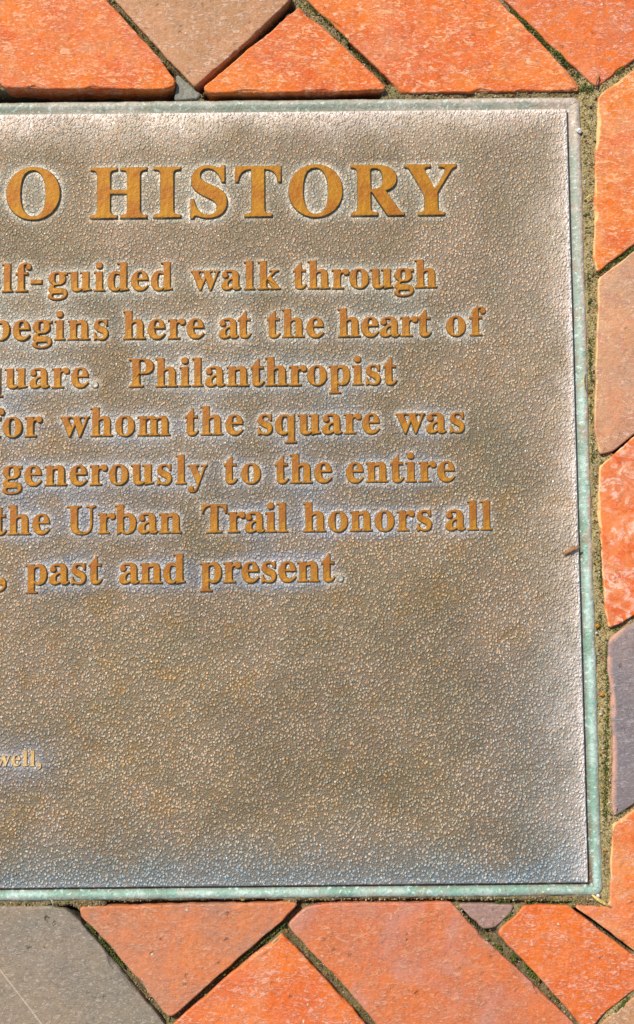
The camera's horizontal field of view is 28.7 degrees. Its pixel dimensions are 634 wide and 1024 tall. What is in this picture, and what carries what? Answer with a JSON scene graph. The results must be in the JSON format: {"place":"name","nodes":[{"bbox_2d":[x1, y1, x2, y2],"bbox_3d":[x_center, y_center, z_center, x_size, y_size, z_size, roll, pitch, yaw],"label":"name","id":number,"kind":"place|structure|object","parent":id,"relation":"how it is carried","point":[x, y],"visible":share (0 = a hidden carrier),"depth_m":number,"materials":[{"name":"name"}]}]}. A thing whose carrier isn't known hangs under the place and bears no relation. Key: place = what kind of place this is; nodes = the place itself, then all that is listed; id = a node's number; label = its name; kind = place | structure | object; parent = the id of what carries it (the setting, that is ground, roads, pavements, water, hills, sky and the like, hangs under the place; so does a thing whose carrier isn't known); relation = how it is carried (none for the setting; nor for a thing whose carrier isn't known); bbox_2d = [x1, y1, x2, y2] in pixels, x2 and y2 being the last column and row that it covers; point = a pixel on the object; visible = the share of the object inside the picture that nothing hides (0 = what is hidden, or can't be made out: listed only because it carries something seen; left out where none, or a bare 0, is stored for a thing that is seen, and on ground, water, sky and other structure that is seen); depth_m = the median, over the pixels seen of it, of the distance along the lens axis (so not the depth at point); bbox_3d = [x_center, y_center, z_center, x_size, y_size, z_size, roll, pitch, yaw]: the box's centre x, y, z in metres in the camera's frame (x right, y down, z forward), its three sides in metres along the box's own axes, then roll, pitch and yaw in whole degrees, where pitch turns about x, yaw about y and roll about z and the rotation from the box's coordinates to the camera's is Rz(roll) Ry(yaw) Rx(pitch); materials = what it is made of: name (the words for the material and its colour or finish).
{"place":"outdoors","nodes":[
{"label":"outdoors","id":0,"kind":"place"},
{"bbox_2d":[0,0,633,1023],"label":"pavement","id":1,"kind":"structure","parent":0,"point":[412,960],"depth_m":0.80,"materials":[{"name":"orange brick"}]},
{"bbox_2d":[174,76,200,100],"bbox_3d":[-0.087,-0.283,0.855,0.018,0.046,0.018,-1,85,0],"label":"mortar crumb","id":2,"kind":"object","parent":1,"relation":"on","point":[185,91],"visible":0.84,"depth_m":0.83,"materials":[{"name":"grey concrete"}]},
{"bbox_2d":[0,97,602,900],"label":"plaque","id":3,"kind":"object","parent":1,"relation":"on","point":[296,591],"visible":1,"depth_m":0.81,"materials":[{"name":"brown metal"}]},
{"bbox_2d":[563,546,579,554],"bbox_3d":[0.165,0.025,0.802,0.011,0.001,0.006,-1,85,0],"label":"leaf fragment","id":4,"kind":"object","parent":3,"relation":"on","point":[572,549],"visible":1,"depth_m":0.80,"materials":[{"name":"brown plant"}]},
{"bbox_2d":[0,0,633,1023],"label":"grit","id":5,"kind":"object","parent":1,"relation":"on","point":[588,214],"visible":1,"depth_m":0.80,"materials":[{"name":"brown sand"}]},
{"bbox_2d":[85,0,633,1012],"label":"moss","id":6,"kind":"object","parent":1,"relation":"on","point":[605,790],"visible":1,"depth_m":0.80,"materials":[{"name":"green plant"}]},
{"bbox_2d":[592,894,611,907],"bbox_3d":[0.180,0.247,0.786,0.013,0.001,0.009,-1,85,0],"label":"straw fragment","id":7,"kind":"object","parent":1,"relation":"on","point":[599,900],"visible":1,"depth_m":0.79,"materials":[{"name":"yellow plant"}]}
]}

